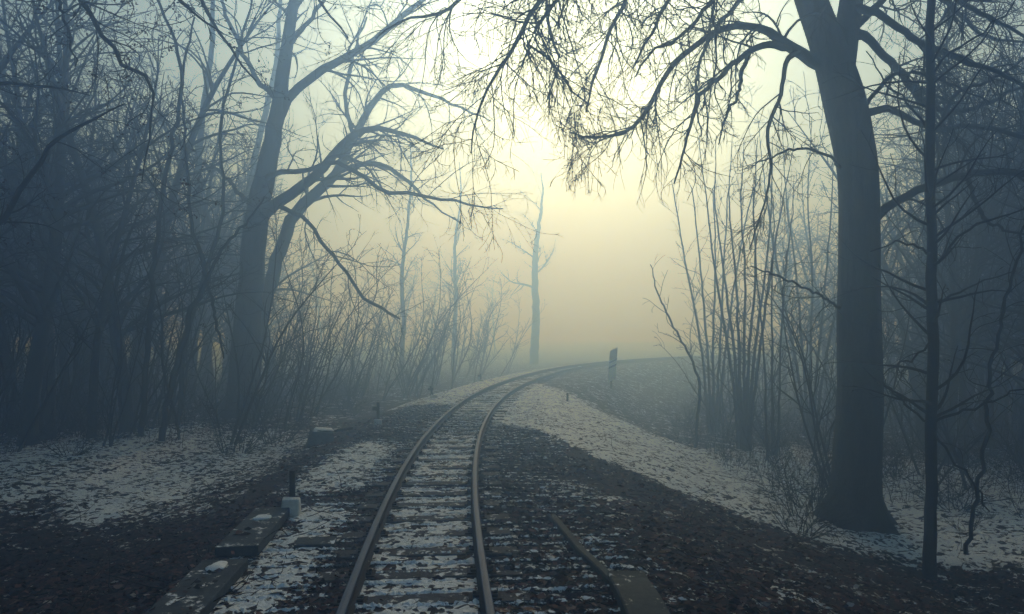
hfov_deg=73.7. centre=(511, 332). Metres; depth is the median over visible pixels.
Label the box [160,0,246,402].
bare tree
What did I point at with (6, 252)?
bare tree
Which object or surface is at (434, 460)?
sleeper
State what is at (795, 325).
sapling
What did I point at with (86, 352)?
bare tree
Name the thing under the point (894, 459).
shrub
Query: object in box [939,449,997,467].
shrub
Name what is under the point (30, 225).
bare tree
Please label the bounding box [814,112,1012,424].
bare tree
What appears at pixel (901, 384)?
sapling
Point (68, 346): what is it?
sapling
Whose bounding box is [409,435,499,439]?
sleeper
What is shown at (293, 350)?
sapling
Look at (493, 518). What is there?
sleeper
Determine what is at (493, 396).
sleeper
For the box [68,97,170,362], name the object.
bare tree
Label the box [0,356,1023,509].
undergrowth
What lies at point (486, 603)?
railway rail
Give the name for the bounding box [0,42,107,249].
bare tree
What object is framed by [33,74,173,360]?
bare tree
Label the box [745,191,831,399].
bare tree
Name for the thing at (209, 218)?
bare tree
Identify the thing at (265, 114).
bare tree
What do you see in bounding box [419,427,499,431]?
sleeper
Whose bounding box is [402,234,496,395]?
sapling
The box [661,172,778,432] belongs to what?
multi stem tree
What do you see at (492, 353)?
sapling
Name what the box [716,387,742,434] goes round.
sapling
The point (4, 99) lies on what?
bare tree
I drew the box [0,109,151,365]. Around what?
bare tree
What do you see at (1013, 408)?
bare tree
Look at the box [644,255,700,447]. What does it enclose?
thin tree
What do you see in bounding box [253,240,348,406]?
sapling
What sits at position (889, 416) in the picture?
sapling
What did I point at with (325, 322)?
sapling
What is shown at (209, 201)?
bare tree
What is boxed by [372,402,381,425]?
marker post
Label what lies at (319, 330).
sapling
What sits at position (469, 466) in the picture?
sleeper
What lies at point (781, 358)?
sapling
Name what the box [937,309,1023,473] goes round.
sapling
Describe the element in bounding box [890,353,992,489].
sapling
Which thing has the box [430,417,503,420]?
sleeper
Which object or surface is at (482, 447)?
sleeper
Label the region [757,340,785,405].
sapling
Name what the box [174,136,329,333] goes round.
bare tree
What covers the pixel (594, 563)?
kerb beam
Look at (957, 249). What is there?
bare tree
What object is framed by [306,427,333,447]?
drain head
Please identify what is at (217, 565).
snow lump
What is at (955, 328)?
bare tree
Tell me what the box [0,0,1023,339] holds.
sky
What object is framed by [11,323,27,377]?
sapling
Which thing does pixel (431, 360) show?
sapling
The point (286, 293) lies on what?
sapling
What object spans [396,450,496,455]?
sleeper
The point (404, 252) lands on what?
bare tree
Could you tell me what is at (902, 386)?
sapling
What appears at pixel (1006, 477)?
shrub
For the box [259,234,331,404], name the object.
sapling
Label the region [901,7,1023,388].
bare tree
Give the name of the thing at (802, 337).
multi stem tree
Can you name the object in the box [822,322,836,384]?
sapling
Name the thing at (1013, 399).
sapling
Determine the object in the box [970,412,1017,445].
shrub
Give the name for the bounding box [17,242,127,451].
sapling
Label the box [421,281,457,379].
sapling
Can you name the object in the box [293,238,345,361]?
bare tree
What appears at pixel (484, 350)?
sapling
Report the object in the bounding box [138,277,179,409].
sapling
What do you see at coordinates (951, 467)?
sapling
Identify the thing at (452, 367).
sapling
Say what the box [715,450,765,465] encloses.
shrub
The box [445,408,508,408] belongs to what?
sleeper
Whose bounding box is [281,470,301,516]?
marker post
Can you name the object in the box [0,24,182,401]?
bare tree
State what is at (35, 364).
bare tree
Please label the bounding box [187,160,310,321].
bare tree
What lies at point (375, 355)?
sapling
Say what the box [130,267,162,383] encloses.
bare tree
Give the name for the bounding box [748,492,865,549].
shrub
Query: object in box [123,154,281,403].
bare tree
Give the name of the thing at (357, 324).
sapling
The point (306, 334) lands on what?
sapling
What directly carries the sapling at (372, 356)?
on the ground
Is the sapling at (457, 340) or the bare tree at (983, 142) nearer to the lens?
the bare tree at (983, 142)
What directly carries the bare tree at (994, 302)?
on the ground
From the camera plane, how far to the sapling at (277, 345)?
22.59 m
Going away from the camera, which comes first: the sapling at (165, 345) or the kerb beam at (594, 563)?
the kerb beam at (594, 563)
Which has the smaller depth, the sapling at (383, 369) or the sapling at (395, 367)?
the sapling at (395, 367)
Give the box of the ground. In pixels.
[0,338,1023,613]
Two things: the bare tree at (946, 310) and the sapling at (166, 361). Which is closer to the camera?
the sapling at (166, 361)
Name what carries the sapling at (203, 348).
on the ground
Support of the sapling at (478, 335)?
on the ground
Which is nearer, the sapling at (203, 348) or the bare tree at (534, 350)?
the sapling at (203, 348)
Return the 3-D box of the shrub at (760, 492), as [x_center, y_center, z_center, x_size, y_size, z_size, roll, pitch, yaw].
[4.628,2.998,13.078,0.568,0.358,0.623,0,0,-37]
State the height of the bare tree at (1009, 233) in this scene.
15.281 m
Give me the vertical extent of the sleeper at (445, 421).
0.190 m
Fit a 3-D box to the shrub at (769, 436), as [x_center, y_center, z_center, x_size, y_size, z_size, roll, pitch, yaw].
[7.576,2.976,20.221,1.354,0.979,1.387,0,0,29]
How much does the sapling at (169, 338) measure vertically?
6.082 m
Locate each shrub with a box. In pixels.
[0,434,24,452]
[36,429,101,457]
[188,384,285,461]
[228,372,330,450]
[660,427,702,444]
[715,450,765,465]
[744,480,764,494]
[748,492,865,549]
[752,417,791,446]
[752,438,874,534]
[754,442,830,507]
[763,440,808,460]
[799,456,830,480]
[882,425,958,480]
[883,447,900,465]
[887,463,1018,514]
[901,480,971,502]
[937,509,984,530]
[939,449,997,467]
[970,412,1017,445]
[971,451,1023,483]
[978,508,1005,518]
[1009,499,1023,517]
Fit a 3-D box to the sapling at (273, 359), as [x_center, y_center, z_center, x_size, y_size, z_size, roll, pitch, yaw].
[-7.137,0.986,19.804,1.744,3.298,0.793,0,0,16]
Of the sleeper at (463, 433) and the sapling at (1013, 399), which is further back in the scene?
the sapling at (1013, 399)
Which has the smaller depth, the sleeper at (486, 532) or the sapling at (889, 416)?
the sleeper at (486, 532)
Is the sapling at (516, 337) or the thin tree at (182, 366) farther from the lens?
the sapling at (516, 337)
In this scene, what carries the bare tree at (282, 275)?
on the ground
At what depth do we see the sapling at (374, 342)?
36.74 m
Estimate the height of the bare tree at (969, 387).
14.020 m
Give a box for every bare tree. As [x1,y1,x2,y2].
[0,0,141,334]
[0,0,148,313]
[0,0,216,438]
[0,0,222,439]
[0,0,235,445]
[0,0,309,432]
[0,4,139,287]
[0,12,195,427]
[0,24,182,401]
[0,32,166,405]
[0,40,65,432]
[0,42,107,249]
[0,45,43,249]
[0,66,80,331]
[0,92,85,418]
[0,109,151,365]
[0,111,82,415]
[0,121,69,341]
[0,137,171,418]
[0,143,95,287]
[0,158,80,321]
[3,51,216,377]
[3,57,172,410]
[4,132,93,328]
[12,78,157,403]
[19,0,334,411]
[19,59,193,422]
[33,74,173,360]
[37,82,178,387]
[45,130,141,345]
[62,181,175,389]
[65,138,179,394]
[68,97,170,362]
[69,75,203,336]
[75,97,177,393]
[78,34,352,399]
[85,165,188,380]
[91,59,285,404]
[102,61,295,399]
[117,134,183,400]
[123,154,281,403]
[124,290,182,373]
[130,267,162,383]
[141,108,242,327]
[148,68,302,393]
[157,131,303,327]
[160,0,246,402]
[166,97,347,358]
[171,151,301,389]
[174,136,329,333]
[179,131,266,389]
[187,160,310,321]
[213,0,321,386]
[264,249,304,374]
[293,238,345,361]
[370,109,435,379]
[385,252,430,340]
[409,264,452,355]
[430,157,487,369]
[475,271,509,355]
[491,163,558,364]
[721,71,969,447]
[739,180,837,395]
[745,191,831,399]
[750,183,888,393]
[750,232,816,392]
[751,145,894,407]
[770,208,837,392]
[777,173,924,339]
[798,222,837,369]
[805,151,921,363]
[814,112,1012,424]
[818,146,938,403]
[821,3,1023,464]
[829,264,909,360]
[833,20,1023,453]
[873,8,1018,438]
[873,67,978,431]
[874,23,1023,366]
[874,56,1023,357]
[874,122,965,338]
[875,19,1023,356]
[878,83,1016,425]
[880,80,1023,455]
[881,13,1022,443]
[881,92,1021,400]
[881,105,1023,343]
[882,4,1023,463]
[882,135,968,368]
[884,78,1023,347]
[891,50,1023,447]
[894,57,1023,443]
[895,116,1014,417]
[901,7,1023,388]
[902,201,1021,404]
[911,83,1012,421]
[915,138,1020,430]
[942,0,1023,277]
[946,148,1011,424]
[961,117,1023,439]
[962,117,1023,464]
[962,151,1023,321]
[987,152,1023,352]
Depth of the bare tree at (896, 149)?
32.98 m
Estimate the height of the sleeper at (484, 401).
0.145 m
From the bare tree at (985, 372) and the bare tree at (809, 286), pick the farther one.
the bare tree at (809, 286)
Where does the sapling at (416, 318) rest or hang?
on the ground
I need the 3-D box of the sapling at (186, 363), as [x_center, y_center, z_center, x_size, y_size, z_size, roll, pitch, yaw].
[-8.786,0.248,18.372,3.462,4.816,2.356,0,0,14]
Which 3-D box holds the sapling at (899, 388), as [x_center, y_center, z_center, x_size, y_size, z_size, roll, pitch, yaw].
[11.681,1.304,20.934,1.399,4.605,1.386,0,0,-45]
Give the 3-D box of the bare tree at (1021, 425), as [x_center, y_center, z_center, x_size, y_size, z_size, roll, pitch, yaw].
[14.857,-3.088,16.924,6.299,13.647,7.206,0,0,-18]
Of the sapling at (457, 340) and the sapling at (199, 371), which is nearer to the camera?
the sapling at (199, 371)
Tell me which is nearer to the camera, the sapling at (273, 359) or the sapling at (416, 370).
the sapling at (273, 359)
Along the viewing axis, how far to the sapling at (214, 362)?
31.48 m
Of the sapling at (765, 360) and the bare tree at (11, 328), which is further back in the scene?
the sapling at (765, 360)
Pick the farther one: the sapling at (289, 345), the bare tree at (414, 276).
the bare tree at (414, 276)
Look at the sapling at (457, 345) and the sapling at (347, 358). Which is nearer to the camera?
the sapling at (347, 358)
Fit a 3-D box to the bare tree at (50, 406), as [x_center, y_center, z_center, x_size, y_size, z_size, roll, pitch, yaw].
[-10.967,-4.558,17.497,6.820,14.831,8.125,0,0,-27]
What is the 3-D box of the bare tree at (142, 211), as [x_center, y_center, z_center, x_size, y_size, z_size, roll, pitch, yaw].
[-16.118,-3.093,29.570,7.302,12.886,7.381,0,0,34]
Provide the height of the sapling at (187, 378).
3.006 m
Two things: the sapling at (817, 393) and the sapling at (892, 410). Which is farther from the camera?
the sapling at (892, 410)
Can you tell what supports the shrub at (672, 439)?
on the ground
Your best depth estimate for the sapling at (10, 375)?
15.13 m
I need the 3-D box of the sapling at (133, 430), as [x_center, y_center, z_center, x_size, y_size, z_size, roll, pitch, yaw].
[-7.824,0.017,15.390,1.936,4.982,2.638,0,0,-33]
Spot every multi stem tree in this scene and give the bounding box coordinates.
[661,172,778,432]
[684,123,806,450]
[734,167,827,459]
[740,93,895,436]
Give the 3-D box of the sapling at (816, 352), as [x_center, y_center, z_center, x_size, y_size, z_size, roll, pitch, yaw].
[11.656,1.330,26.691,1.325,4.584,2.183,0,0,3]
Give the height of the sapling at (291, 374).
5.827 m
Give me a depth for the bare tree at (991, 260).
19.71 m
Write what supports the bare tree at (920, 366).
on the ground
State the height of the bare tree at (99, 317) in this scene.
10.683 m
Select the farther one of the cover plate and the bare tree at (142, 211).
the bare tree at (142, 211)
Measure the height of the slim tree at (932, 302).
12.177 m
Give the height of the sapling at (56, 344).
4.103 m
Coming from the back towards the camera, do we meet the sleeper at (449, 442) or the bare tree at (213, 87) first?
the bare tree at (213, 87)
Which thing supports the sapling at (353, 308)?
on the ground
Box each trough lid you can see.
[144,558,247,613]
[214,507,289,557]
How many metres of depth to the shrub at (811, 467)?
14.57 m
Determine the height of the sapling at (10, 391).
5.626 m
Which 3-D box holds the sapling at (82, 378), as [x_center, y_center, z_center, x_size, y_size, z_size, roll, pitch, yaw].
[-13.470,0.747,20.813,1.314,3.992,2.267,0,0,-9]
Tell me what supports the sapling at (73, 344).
on the ground
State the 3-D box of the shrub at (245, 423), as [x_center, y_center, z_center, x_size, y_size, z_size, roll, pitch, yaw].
[-5.733,1.901,14.486,2.104,1.520,2.052,0,0,37]
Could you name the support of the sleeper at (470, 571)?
on the ballast gravel
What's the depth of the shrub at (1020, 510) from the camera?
11.91 m
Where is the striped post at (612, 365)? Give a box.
[608,347,617,388]
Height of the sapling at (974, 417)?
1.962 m
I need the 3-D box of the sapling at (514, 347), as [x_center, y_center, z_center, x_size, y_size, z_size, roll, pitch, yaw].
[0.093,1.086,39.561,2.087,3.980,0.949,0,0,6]
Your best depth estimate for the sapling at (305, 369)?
20.63 m
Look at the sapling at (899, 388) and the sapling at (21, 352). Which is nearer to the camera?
the sapling at (21, 352)
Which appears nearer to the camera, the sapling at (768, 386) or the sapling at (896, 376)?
the sapling at (896, 376)
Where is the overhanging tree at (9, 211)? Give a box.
[0,0,364,267]
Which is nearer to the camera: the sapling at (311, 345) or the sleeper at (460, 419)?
the sleeper at (460, 419)
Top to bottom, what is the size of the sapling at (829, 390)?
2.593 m
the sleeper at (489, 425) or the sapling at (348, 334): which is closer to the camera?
the sleeper at (489, 425)
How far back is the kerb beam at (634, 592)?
5.34 m
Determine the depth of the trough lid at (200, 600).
5.46 m
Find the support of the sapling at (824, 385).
on the ground
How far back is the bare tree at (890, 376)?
34.08 m
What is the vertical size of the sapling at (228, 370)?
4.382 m
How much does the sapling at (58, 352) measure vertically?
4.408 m
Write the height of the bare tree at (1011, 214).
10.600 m
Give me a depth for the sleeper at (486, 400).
21.60 m
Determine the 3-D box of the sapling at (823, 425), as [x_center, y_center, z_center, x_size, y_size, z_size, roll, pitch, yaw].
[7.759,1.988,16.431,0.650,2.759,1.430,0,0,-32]
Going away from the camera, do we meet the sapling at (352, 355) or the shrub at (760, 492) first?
the shrub at (760, 492)
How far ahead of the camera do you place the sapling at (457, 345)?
38.89 m
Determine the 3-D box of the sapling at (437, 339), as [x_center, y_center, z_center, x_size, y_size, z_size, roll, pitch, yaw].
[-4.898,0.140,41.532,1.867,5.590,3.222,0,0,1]
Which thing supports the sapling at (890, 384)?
on the ground
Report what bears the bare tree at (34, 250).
on the ground
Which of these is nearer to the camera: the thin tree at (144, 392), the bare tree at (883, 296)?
the thin tree at (144, 392)
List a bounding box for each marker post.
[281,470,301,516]
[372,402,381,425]
[428,386,436,397]
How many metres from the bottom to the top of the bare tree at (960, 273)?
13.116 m
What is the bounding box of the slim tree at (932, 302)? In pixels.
[821,0,1023,581]
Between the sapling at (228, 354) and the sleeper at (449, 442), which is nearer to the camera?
the sleeper at (449, 442)
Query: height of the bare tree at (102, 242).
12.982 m
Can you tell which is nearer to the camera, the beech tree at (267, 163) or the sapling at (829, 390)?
the beech tree at (267, 163)
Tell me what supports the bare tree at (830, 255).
on the ground
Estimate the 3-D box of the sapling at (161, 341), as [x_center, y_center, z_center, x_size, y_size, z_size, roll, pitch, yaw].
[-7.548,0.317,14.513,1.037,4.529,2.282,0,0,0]
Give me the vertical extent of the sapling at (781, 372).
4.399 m
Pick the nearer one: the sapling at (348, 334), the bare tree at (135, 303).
the bare tree at (135, 303)
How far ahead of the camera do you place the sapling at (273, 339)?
30.11 m
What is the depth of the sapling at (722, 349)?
27.43 m
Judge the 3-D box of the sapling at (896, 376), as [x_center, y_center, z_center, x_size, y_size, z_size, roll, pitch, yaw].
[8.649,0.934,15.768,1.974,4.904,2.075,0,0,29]
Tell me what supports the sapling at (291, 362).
on the ground
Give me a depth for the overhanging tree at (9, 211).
9.23 m
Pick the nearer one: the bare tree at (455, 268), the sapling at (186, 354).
the sapling at (186, 354)
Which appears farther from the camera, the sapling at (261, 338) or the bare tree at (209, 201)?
the bare tree at (209, 201)
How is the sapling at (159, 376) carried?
on the ground
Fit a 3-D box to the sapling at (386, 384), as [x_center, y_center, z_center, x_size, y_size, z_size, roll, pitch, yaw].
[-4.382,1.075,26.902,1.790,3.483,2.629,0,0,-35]
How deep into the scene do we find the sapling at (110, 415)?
14.03 m
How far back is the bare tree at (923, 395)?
21.77 m
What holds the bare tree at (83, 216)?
on the ground
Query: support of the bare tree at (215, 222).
on the ground
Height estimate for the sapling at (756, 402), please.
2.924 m
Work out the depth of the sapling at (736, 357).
30.01 m
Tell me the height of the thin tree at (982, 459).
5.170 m
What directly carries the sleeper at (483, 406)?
on the ballast gravel
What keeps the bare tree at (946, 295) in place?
on the ground
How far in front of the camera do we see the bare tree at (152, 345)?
42.86 m
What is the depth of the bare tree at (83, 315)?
20.41 m
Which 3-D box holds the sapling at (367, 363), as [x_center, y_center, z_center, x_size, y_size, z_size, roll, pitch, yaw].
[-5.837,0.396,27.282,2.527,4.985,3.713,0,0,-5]
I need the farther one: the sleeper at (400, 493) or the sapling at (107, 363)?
the sapling at (107, 363)
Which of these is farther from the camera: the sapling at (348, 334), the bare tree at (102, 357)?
the sapling at (348, 334)
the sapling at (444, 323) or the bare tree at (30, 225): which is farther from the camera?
the sapling at (444, 323)
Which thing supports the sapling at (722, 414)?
on the ground
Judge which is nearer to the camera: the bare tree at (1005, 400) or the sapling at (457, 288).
the bare tree at (1005, 400)
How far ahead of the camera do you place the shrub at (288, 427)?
15.77 m
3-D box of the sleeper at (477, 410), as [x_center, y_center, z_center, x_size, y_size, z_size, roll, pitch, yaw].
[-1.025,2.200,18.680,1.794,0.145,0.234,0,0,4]
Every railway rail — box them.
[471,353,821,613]
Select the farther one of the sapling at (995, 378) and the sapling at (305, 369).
the sapling at (995, 378)
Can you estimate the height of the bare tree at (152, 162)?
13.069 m
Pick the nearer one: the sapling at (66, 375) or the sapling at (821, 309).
the sapling at (66, 375)
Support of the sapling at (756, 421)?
on the ground
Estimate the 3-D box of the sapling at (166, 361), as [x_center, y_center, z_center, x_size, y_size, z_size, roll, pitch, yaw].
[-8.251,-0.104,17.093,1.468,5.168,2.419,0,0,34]
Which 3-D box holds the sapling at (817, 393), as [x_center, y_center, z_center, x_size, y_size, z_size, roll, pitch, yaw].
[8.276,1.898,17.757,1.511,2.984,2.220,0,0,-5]
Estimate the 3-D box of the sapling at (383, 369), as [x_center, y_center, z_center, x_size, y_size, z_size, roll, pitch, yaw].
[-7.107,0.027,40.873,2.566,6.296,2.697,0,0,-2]
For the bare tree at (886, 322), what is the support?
on the ground
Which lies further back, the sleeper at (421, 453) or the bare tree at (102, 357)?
the bare tree at (102, 357)
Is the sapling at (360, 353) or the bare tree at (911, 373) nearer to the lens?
the bare tree at (911, 373)
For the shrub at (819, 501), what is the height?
1.406 m
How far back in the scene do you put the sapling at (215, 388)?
19.23 m
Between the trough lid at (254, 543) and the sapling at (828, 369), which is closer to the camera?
the trough lid at (254, 543)
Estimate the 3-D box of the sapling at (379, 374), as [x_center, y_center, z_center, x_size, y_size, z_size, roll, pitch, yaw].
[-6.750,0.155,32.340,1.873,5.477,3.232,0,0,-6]
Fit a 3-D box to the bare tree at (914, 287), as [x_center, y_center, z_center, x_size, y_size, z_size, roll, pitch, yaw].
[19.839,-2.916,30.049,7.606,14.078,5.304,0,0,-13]
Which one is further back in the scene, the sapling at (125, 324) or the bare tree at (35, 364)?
the sapling at (125, 324)
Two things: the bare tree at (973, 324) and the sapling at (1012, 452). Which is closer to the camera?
the sapling at (1012, 452)
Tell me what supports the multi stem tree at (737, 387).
on the ground
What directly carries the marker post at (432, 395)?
on the ground
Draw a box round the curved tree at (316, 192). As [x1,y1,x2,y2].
[258,2,501,390]
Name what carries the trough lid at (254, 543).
on the ballast gravel
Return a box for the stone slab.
[294,536,336,548]
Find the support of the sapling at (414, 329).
on the ground
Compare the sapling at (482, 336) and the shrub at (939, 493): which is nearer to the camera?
the shrub at (939, 493)
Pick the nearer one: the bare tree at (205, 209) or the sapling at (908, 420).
the sapling at (908, 420)
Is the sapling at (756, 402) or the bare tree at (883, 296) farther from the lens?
the bare tree at (883, 296)
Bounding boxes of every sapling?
[0,216,98,410]
[0,228,76,432]
[0,243,54,407]
[2,290,97,410]
[3,270,88,428]
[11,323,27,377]
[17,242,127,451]
[17,313,77,387]
[56,271,146,394]
[56,323,95,426]
[59,303,106,430]
[70,297,102,405]
[80,253,181,446]
[85,271,165,416]
[99,258,180,386]
[100,271,148,408]
[106,259,258,423]
[106,298,190,414]
[112,230,220,433]
[116,234,180,438]
[123,231,239,428]
[131,335,179,401]
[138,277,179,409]
[139,216,257,422]
[147,310,177,414]
[152,304,185,399]
[153,293,186,363]
[155,331,196,422]
[164,326,220,392]
[171,302,234,411]
[172,297,240,420]
[197,320,227,379]
[197,349,213,390]
[200,310,225,395]
[203,249,254,421]
[205,314,285,399]
[213,313,231,411]
[221,186,365,444]
[225,262,295,381]
[235,308,312,428]
[241,310,295,418]
[252,216,323,429]
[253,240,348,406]
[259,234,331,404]
[261,243,294,413]
[261,304,283,370]
[263,284,320,394]
[264,258,316,399]
[265,248,339,403]
[266,278,351,402]
[270,308,315,418]
[272,273,322,375]
[279,286,334,408]
[281,294,355,421]
[283,289,307,395]
[284,291,343,401]
[286,250,347,402]
[292,328,318,418]
[294,278,353,386]
[296,295,321,366]
[304,234,403,415]
[309,313,339,419]
[318,285,386,400]
[324,257,392,382]
[325,263,394,402]
[325,302,360,379]
[331,304,363,366]
[337,271,386,396]
[341,286,400,398]
[342,323,365,401]
[345,309,386,374]
[349,294,399,377]
[352,309,392,394]
[357,283,386,390]
[362,306,395,395]
[363,256,420,379]
[367,302,416,397]
[368,304,391,365]
[369,319,433,399]
[371,281,414,382]
[384,294,411,382]
[390,248,434,386]
[393,297,452,395]
[398,280,443,381]
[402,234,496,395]
[411,344,431,396]
[414,271,470,393]
[415,325,446,395]
[419,291,445,380]
[419,337,443,387]
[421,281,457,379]
[423,256,483,385]
[424,288,462,390]
[426,310,450,394]
[429,284,465,375]
[441,275,491,381]
[443,281,466,388]
[445,297,473,376]
[448,261,487,388]
[456,295,477,373]
[459,300,504,377]
[465,290,511,382]
[468,293,494,373]
[470,278,511,378]
[480,323,518,374]
[500,318,529,375]
[505,297,544,374]
[653,328,733,432]
[675,283,727,404]
[683,317,735,424]
[694,343,794,453]
[701,297,730,401]
[702,299,760,393]
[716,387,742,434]
[721,357,770,435]
[735,249,835,488]
[742,305,780,415]
[742,336,763,407]
[746,276,833,423]
[754,367,777,425]
[756,322,804,405]
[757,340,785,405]
[766,247,837,404]
[768,294,816,417]
[785,349,836,431]
[793,311,827,388]
[795,346,834,418]
[802,281,836,367]
[806,353,835,412]
[807,310,888,455]
[807,339,835,409]
[808,391,835,463]
[820,369,836,415]
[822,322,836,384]
[881,266,926,424]
[882,302,915,448]
[883,320,918,473]
[883,336,909,412]
[883,380,918,449]
[884,392,894,439]
[889,356,963,460]
[890,335,908,415]
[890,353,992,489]
[891,370,909,418]
[893,337,948,421]
[903,357,1022,485]
[911,260,1001,429]
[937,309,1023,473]
[958,397,985,435]
[959,344,1023,423]
[959,357,1019,463]
[984,361,1009,407]
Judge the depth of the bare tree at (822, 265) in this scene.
42.78 m
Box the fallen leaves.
[0,408,1023,613]
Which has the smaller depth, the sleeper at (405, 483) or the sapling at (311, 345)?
the sleeper at (405, 483)
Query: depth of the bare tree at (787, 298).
40.60 m
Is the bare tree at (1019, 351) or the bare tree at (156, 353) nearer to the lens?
the bare tree at (1019, 351)
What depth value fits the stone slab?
6.90 m
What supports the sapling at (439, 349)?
on the ground
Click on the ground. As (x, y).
(634, 398)
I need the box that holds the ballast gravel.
[124,392,695,613]
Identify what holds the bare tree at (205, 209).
on the ground
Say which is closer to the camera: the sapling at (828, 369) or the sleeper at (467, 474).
the sleeper at (467, 474)
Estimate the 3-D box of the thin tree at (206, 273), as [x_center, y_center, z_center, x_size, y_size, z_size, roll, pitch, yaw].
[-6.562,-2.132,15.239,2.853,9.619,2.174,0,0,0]
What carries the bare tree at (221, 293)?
on the ground
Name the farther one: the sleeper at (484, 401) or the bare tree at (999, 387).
the bare tree at (999, 387)
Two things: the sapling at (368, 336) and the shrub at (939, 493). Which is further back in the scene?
the sapling at (368, 336)
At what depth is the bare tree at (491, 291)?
91.84 m
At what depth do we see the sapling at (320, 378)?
20.02 m
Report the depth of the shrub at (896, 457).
15.11 m
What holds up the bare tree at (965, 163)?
on the ground
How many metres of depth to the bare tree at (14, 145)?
18.98 m
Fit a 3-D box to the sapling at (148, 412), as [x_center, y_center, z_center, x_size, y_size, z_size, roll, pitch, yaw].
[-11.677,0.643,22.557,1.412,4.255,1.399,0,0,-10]
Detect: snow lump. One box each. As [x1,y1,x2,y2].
[205,561,227,571]
[252,514,271,520]
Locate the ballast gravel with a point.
(438, 603)
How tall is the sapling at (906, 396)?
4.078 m
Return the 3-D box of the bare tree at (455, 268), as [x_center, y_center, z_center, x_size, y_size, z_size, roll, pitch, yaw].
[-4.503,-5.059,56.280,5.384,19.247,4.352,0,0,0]
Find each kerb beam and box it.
[548,514,608,584]
[608,571,670,613]
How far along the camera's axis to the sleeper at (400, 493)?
9.01 m
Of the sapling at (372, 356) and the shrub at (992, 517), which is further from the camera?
the sapling at (372, 356)
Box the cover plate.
[333,424,354,431]
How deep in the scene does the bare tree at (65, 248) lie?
27.35 m
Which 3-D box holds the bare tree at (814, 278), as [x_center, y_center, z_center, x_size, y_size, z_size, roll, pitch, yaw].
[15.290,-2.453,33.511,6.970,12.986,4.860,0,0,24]
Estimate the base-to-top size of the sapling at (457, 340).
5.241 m
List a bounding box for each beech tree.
[171,0,563,418]
[298,0,1023,534]
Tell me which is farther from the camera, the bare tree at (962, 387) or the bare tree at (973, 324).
the bare tree at (973, 324)
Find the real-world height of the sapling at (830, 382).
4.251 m
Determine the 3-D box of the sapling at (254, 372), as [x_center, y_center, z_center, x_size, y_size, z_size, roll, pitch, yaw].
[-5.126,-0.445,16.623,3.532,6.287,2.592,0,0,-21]
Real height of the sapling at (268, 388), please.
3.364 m
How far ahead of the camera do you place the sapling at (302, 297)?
25.20 m
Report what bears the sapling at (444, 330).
on the ground
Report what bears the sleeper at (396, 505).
on the ballast gravel
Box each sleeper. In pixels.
[304,590,529,606]
[317,565,522,583]
[327,545,517,559]
[340,527,510,539]
[347,513,508,523]
[358,499,503,510]
[365,489,501,497]
[371,479,500,487]
[379,471,498,477]
[383,463,498,470]
[390,456,497,462]
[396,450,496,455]
[400,445,497,449]
[405,440,497,443]
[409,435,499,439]
[415,431,498,434]
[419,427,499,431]
[423,423,501,427]
[427,420,501,423]
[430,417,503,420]
[434,414,503,417]
[438,412,505,414]
[442,410,507,411]
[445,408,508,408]
[450,405,510,406]
[456,401,512,402]
[459,399,515,400]
[465,396,518,397]
[472,393,521,393]
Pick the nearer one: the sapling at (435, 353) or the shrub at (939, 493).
the shrub at (939, 493)
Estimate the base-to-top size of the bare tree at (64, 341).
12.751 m
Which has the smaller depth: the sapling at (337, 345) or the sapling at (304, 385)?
the sapling at (304, 385)
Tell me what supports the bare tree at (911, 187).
on the ground
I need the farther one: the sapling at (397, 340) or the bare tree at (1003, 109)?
the sapling at (397, 340)
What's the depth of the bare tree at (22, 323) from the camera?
20.13 m
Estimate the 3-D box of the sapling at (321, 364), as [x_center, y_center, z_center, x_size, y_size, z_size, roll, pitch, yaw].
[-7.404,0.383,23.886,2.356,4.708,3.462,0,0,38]
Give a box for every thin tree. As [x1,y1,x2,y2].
[135,17,276,441]
[137,0,209,436]
[175,0,289,425]
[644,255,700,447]
[951,219,1023,554]
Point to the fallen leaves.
(750, 607)
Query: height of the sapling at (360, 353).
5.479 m
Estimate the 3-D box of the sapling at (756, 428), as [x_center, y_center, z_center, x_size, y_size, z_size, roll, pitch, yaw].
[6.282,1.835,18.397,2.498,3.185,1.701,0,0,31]
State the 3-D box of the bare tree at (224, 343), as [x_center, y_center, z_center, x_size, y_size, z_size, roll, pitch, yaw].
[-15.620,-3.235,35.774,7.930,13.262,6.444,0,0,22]
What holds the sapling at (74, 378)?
on the ground
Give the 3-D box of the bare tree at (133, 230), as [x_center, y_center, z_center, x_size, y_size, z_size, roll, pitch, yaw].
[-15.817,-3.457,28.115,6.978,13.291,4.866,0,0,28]
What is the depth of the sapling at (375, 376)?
44.24 m
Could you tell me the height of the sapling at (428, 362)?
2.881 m
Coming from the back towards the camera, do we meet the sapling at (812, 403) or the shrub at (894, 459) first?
the shrub at (894, 459)
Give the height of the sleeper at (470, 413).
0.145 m
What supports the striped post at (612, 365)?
on the ground
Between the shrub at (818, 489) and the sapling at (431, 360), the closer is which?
the shrub at (818, 489)
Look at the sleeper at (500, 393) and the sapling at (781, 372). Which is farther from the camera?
the sapling at (781, 372)
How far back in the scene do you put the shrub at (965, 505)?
12.45 m
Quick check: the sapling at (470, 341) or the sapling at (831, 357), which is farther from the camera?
the sapling at (470, 341)
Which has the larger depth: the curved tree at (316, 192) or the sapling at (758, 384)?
the sapling at (758, 384)
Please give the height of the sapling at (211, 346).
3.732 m
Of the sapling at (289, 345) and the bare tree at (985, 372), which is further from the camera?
the sapling at (289, 345)

